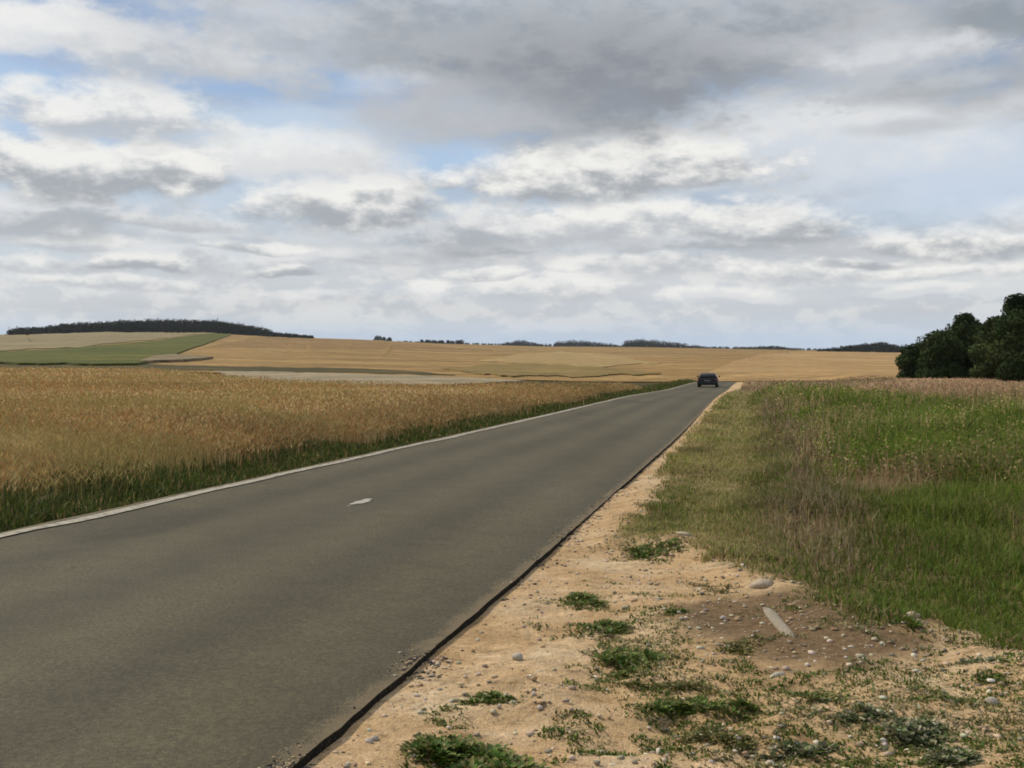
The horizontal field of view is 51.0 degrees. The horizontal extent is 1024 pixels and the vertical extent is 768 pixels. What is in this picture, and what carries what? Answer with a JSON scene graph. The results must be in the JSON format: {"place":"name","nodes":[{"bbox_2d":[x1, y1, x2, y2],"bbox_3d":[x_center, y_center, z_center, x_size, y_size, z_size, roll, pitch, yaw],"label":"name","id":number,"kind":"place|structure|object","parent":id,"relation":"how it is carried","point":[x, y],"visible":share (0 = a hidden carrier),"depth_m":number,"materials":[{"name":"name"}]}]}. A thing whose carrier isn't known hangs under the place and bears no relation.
{"place":"outdoors","nodes":[
{"label":"outdoors","id":0,"kind":"place"},
{"bbox_2d":[0,332,212,351],"bbox_3d":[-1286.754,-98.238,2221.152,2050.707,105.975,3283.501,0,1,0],"label":"stubble field","id":1,"kind":"structure","parent":0,"point":[42,341],"depth_m":1059.55,"materials":[{"name":"beige plant"}]},
{"bbox_2d":[0,334,230,365],"bbox_3d":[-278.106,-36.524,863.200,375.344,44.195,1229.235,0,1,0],"label":"green field","id":2,"kind":"structure","parent":0,"point":[128,354],"depth_m":484.19,"materials":[{"name":"green plant"}]},
{"bbox_2d":[139,354,212,363],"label":"grey stubble strip","id":3,"kind":"object","parent":2,"relation":"on","point":[167,358],"visible":0.95,"depth_m":345.00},
{"bbox_2d":[0,364,454,375],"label":"dark margin","id":4,"kind":"object","parent":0,"point":[278,369],"visible":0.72,"depth_m":231.44,"materials":[{"name":"green plant"}]},
{"bbox_2d":[0,368,520,485],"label":"wheat field","id":5,"kind":"structure","parent":0,"point":[267,398],"depth_m":32.82,"materials":[{"name":"beige plant"}]},
{"bbox_2d":[0,366,646,506],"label":"wheat","id":6,"kind":"object","parent":5,"relation":"on","point":[188,441],"visible":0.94,"depth_m":23.17,"materials":[{"name":"yellow plant"}]},
{"bbox_2d":[203,337,453,349],"bbox_3d":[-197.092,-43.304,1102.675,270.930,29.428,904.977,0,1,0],"label":"grain field","id":7,"kind":"structure","parent":0,"point":[322,344],"depth_m":1079.24,"materials":[{"name":"beige plant"}]},
{"bbox_2d":[0,382,735,767],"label":"road","id":8,"kind":"structure","parent":0,"point":[258,624],"depth_m":7.67,"materials":[{"name":"grey asphalt"}]},
{"bbox_2d":[0,382,694,536],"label":"road edge line","id":9,"kind":"object","parent":8,"relation":"on","point":[107,513],"visible":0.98,"depth_m":13.81,"materials":[{"name":"white paint"}]},
{"bbox_2d":[350,499,370,504],"bbox_3d":[-1.743,1.352,12.275,0.163,0.001,0.693,0,1,16],"label":"road marking","id":10,"kind":"object","parent":8,"relation":"on","point":[363,501],"visible":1,"depth_m":12.34,"materials":[{"name":"white paint"}]},
{"bbox_2d":[697,373,719,386],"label":"car","id":11,"kind":"object","parent":8,"relation":"on","point":[707,378],"visible":1,"depth_m":91.24,"materials":[{"name":"black paint"}]},
{"bbox_2d":[216,371,525,386],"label":"pale strip","id":12,"kind":"object","parent":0,"point":[410,379],"visible":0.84,"depth_m":126.14,"materials":[{"name":"beige plant"}]},
{"bbox_2d":[210,381,657,484],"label":"verge ground","id":13,"kind":"structure","parent":0,"point":[639,384],"depth_m":117.28,"materials":[{"name":"soil"}]},
{"bbox_2d":[0,378,696,531],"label":"verge grass","id":14,"kind":"structure","parent":13,"relation":"on","point":[16,512],"depth_m":15.20,"materials":[{"name":"green plant"}]},
{"bbox_2d":[13,332,856,382],"bbox_3d":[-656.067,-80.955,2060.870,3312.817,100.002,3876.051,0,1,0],"label":"ripe field","id":15,"kind":"structure","parent":0,"point":[672,367],"depth_m":536.50,"materials":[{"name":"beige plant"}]},
{"bbox_2d":[5,318,273,336],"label":"wood","id":16,"kind":"object","parent":15,"relation":"on","point":[183,326],"visible":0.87,"depth_m":1463.06,"materials":[{"name":"green plant"}]},
{"bbox_2d":[270,331,314,337],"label":"wood","id":17,"kind":"object","parent":15,"relation":"on","point":[279,334],"visible":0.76,"depth_m":1541.82,"materials":[{"name":"green plant"}]},
{"bbox_2d":[373,335,490,344],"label":"trees","id":18,"kind":"object","parent":15,"relation":"on","point":[423,341],"visible":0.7,"depth_m":1871.16,"materials":[{"name":"green plant"}]},
{"bbox_2d":[501,340,539,345],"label":"trees","id":19,"kind":"object","parent":15,"relation":"on","point":[522,342],"visible":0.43,"depth_m":2271.29,"materials":[{"name":"green plant"}]},
{"bbox_2d":[554,339,612,346],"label":"trees","id":20,"kind":"object","parent":15,"relation":"on","point":[589,343],"visible":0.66,"depth_m":2165.59,"materials":[{"name":"green plant"}]},
{"bbox_2d":[403,341,830,349],"bbox_3d":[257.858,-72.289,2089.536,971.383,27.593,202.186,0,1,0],"label":"hedge","id":21,"kind":"object","parent":15,"relation":"on","point":[616,345],"visible":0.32,"depth_m":2118.20,"materials":[{"name":"green plant"}]},
{"bbox_2d":[621,339,708,347],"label":"trees","id":22,"kind":"object","parent":15,"relation":"on","point":[645,343],"visible":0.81,"depth_m":2042.68,"materials":[{"name":"green plant"}]},
{"bbox_2d":[738,345,785,349],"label":"trees","id":23,"kind":"object","parent":15,"relation":"on","point":[772,346],"visible":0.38,"depth_m":2104.47,"materials":[{"name":"green plant"}]},
{"bbox_2d":[0,0,1023,349],"label":"sky","id":24,"kind":"structure","parent":0,"point":[796,174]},
{"bbox_2d":[441,363,660,377],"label":"olive field","id":25,"kind":"structure","parent":0,"point":[513,370],"depth_m":242.54,"materials":[{"name":"yellow plant"}]},
{"bbox_2d":[477,352,660,366],"bbox_3d":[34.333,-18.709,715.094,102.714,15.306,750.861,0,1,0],"label":"pale grain field","id":26,"kind":"structure","parent":0,"point":[585,359],"depth_m":598.25,"materials":[{"name":"beige plant"}]},
{"bbox_2d":[304,379,1023,767],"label":"roadside","id":27,"kind":"structure","parent":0,"point":[398,725],"depth_m":5.87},
{"bbox_2d":[397,730,555,767],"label":"weed tuft","id":28,"kind":"object","parent":27,"relation":"on","point":[490,756],"visible":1,"depth_m":4.56,"materials":[{"name":"green plant"}]},
{"bbox_2d":[258,411,704,767],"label":"edge crumbs","id":29,"kind":"object","parent":27,"relation":"on","point":[409,661],"visible":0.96,"depth_m":5.92,"materials":[{"name":"gravel"}]},
{"bbox_2d":[454,690,523,705],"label":"weed tuft","id":30,"kind":"object","parent":27,"relation":"on","point":[492,697],"visible":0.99,"depth_m":5.23,"materials":[{"name":"green plant"}]},
{"bbox_2d":[511,652,522,660],"bbox_3d":[0.032,1.505,5.900,0.065,0.050,0.051,0,1,-11],"label":"stone","id":31,"kind":"object","parent":27,"relation":"on","point":[517,656],"visible":1,"depth_m":5.89,"materials":[{"name":"stone"}]},
{"bbox_2d":[553,591,610,610],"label":"weed tuft","id":32,"kind":"object","parent":27,"relation":"on","point":[589,596],"visible":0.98,"depth_m":7.50,"materials":[{"name":"green plant"}]},
{"bbox_2d":[562,618,637,640],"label":"weed tuft","id":33,"kind":"object","parent":27,"relation":"on","point":[609,626],"visible":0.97,"depth_m":6.63,"materials":[{"name":"green plant"}]},
{"bbox_2d":[588,644,673,680],"bbox_3d":[0.651,1.520,5.880,0.537,0.086,0.686,0,1,0],"label":"weed tuft","id":34,"kind":"object","parent":27,"relation":"on","point":[624,654],"visible":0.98,"depth_m":5.88,"materials":[{"name":"green plant"}]},
{"bbox_2d":[618,536,688,563],"bbox_3d":[1.198,1.447,9.415,0.732,0.139,0.817,1,1,34],"label":"weed tuft","id":35,"kind":"object","parent":27,"relation":"on","point":[639,553],"visible":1,"depth_m":9.46,"materials":[{"name":"green plant"}]},
{"bbox_2d":[618,674,715,693],"bbox_3d":[0.770,1.524,5.435,0.518,0.074,0.264,0,1,22],"label":"weed tuft","id":36,"kind":"object","parent":27,"relation":"on","point":[686,684],"visible":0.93,"depth_m":5.41,"materials":[{"name":"green plant"}]},
{"bbox_2d":[661,608,692,615],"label":"weed tuft","id":37,"kind":"object","parent":27,"relation":"on","point":[674,611],"visible":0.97,"depth_m":7.02,"materials":[{"name":"green plant"}]},
{"bbox_2d":[343,478,1023,767],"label":"gravel","id":38,"kind":"structure","parent":27,"relation":"on","point":[621,757],"depth_m":5.64,"materials":[{"name":"stone"}]},
{"bbox_2d":[676,531,690,535],"bbox_3d":[1.579,1.405,9.960,0.171,0.073,0.129,0,1,-6],"label":"stone","id":39,"kind":"object","parent":27,"relation":"on","point":[682,533],"visible":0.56,"depth_m":9.93,"materials":[{"name":"stone"}]},
{"bbox_2d":[633,694,780,725],"bbox_3d":[0.942,1.556,5.106,0.740,0.128,0.383,0,1,0],"label":"weed tuft","id":40,"kind":"object","parent":27,"relation":"on","point":[690,704],"visible":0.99,"depth_m":5.08,"materials":[{"name":"green plant"}]},
{"bbox_2d":[394,512,1023,767],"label":"weeds","id":41,"kind":"object","parent":27,"relation":"on","point":[849,763],"visible":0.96,"depth_m":5.12,"materials":[{"name":"green plant"}]},
{"bbox_2d":[667,722,758,752],"bbox_3d":[0.907,1.569,4.727,0.402,0.078,0.330,1,1,41],"label":"weed tuft","id":42,"kind":"object","parent":27,"relation":"on","point":[743,741],"visible":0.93,"depth_m":4.72,"materials":[{"name":"green plant"}]},
{"bbox_2d":[683,581,743,593],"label":"weed tuft","id":43,"kind":"object","parent":27,"relation":"on","point":[722,591],"visible":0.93,"depth_m":7.90,"materials":[{"name":"green plant"}]},
{"bbox_2d":[713,634,778,656],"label":"weed tuft","id":44,"kind":"object","parent":27,"relation":"on","point":[740,651],"visible":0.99,"depth_m":6.20,"materials":[{"name":"green plant"}]},
{"bbox_2d":[748,579,772,588],"bbox_3d":[1.815,1.464,7.840,0.166,0.088,0.130,0,1,20],"label":"stone","id":45,"kind":"object","parent":27,"relation":"on","point":[761,583],"visible":0.88,"depth_m":7.80,"materials":[{"name":"stone"}]},
{"bbox_2d":[769,671,784,677],"bbox_3d":[1.381,1.524,5.587,0.086,0.055,0.093,0,1,14],"label":"stone","id":46,"kind":"object","parent":27,"relation":"on","point":[782,673],"visible":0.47,"depth_m":5.57,"materials":[{"name":"stone"}]},
{"bbox_2d":[763,607,795,637],"bbox_3d":[1.668,1.501,6.689,0.094,0.062,0.844,0,1,2],"label":"stone","id":47,"kind":"object","parent":27,"relation":"on","point":[777,621],"visible":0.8,"depth_m":6.68,"materials":[{"name":"stone"}]},
{"bbox_2d":[755,739,842,762],"bbox_3d":[1.222,1.572,4.598,0.448,0.062,0.209,0,1,-12],"label":"weed tuft","id":48,"kind":"object","parent":27,"relation":"on","point":[821,745],"visible":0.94,"depth_m":4.60,"materials":[{"name":"green plant"}]},
{"bbox_2d":[778,690,847,703],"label":"weed tuft","id":49,"kind":"object","parent":27,"relation":"on","point":[809,695],"visible":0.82,"depth_m":5.22,"materials":[{"name":"green plant"}]},
{"bbox_2d":[613,388,1023,650],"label":"turf grass","id":50,"kind":"structure","parent":27,"relation":"on","point":[778,496],"depth_m":10.65,"materials":[{"name":"green plant"}]},
{"bbox_2d":[825,701,895,726],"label":"weed tuft","id":51,"kind":"object","parent":27,"relation":"on","point":[870,712],"visible":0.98,"depth_m":4.94,"materials":[{"name":"green plant"}]},
{"bbox_2d":[758,378,1023,486],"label":"meadow grass","id":52,"kind":"structure","parent":27,"relation":"on","point":[849,430],"depth_m":19.44,"materials":[{"name":"green plant"}]},
{"bbox_2d":[857,602,926,631],"bbox_3d":[2.349,1.449,6.645,0.351,0.131,0.739,0,1,0],"label":"weed tuft","id":53,"kind":"object","parent":27,"relation":"on","point":[910,622],"visible":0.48,"depth_m":6.46,"materials":[{"name":"green plant"}]},
{"bbox_2d":[906,611,920,618],"bbox_3d":[2.491,1.440,6.659,0.105,0.056,0.087,-1,1,-29],"label":"stone","id":54,"kind":"object","parent":27,"relation":"on","point":[917,614],"visible":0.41,"depth_m":6.64,"materials":[{"name":"stone"}]},
{"bbox_2d":[871,715,962,750],"bbox_3d":[1.798,1.541,4.734,0.419,0.078,0.412,0,1,0],"label":"weed tuft","id":55,"kind":"object","parent":27,"relation":"on","point":[922,732],"visible":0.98,"depth_m":4.72,"materials":[{"name":"green plant"}]},
{"bbox_2d":[905,694,977,702],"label":"weed tuft","id":56,"kind":"object","parent":27,"relation":"on","point":[936,696],"visible":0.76,"depth_m":5.20,"materials":[{"name":"green plant"}]},
{"bbox_2d":[912,745,987,767],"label":"weed tuft","id":57,"kind":"object","parent":27,"relation":"on","point":[962,758],"visible":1,"depth_m":4.44,"materials":[{"name":"green plant"}]},
{"bbox_2d":[951,655,1009,667],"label":"weed tuft","id":58,"kind":"object","parent":27,"relation":"on","point":[970,660],"visible":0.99,"depth_m":5.78,"materials":[{"name":"green plant"}]},
{"bbox_2d":[985,697,998,704],"bbox_3d":[2.290,1.519,5.129,0.066,0.046,0.056,-1,1,-29],"label":"stone","id":59,"kind":"object","parent":27,"relation":"on","point":[994,700],"visible":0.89,"depth_m":5.11,"materials":[{"name":"stone"}]},
{"bbox_2d":[970,670,1014,684],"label":"weed tuft","id":60,"kind":"object","parent":27,"relation":"on","point":[992,676],"visible":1,"depth_m":5.49,"materials":[{"name":"green plant"}]},
{"bbox_2d":[708,351,900,381],"bbox_3d":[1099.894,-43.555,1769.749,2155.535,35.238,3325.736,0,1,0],"label":"golden field","id":61,"kind":"structure","parent":0,"point":[812,365],"depth_m":378.42,"materials":[{"name":"cereal straw"},{"name":"dry grass"},{"name":"yellow plant"}]},
{"bbox_2d":[817,342,906,352],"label":"wood","id":62,"kind":"object","parent":61,"relation":"on","point":[880,347],"visible":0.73,"depth_m":1381.24,"materials":[{"name":"green plant"}]},
{"bbox_2d":[741,375,1023,398],"bbox_3d":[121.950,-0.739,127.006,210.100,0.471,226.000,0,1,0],"label":"dry field","id":63,"kind":"structure","parent":0,"point":[928,379],"depth_m":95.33,"materials":[{"name":"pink plant"}]},
{"bbox_2d":[894,343,923,377],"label":"bush","id":64,"kind":"object","parent":63,"relation":"on","point":[906,360],"visible":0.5,"depth_m":120.67,"materials":[{"name":"green plant"}]},
{"bbox_2d":[910,329,969,378],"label":"bush","id":65,"kind":"object","parent":63,"relation":"on","point":[942,356],"visible":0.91,"depth_m":117.32,"materials":[{"name":"green plant"}]},
{"bbox_2d":[944,312,982,376],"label":"tree","id":66,"kind":"object","parent":63,"relation":"on","point":[965,326],"visible":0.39,"depth_m":120.23,"materials":[{"name":"green plant"}]},
{"bbox_2d":[965,316,1000,378],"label":"tree","id":67,"kind":"object","parent":63,"relation":"on","point":[983,367],"visible":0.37,"depth_m":112.39,"materials":[{"name":"green plant"}]},
{"bbox_2d":[983,293,1023,381],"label":"tree","id":68,"kind":"object","parent":63,"relation":"on","point":[1006,356],"visible":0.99,"depth_m":100.00,"materials":[{"name":"green plant"}]}
]}

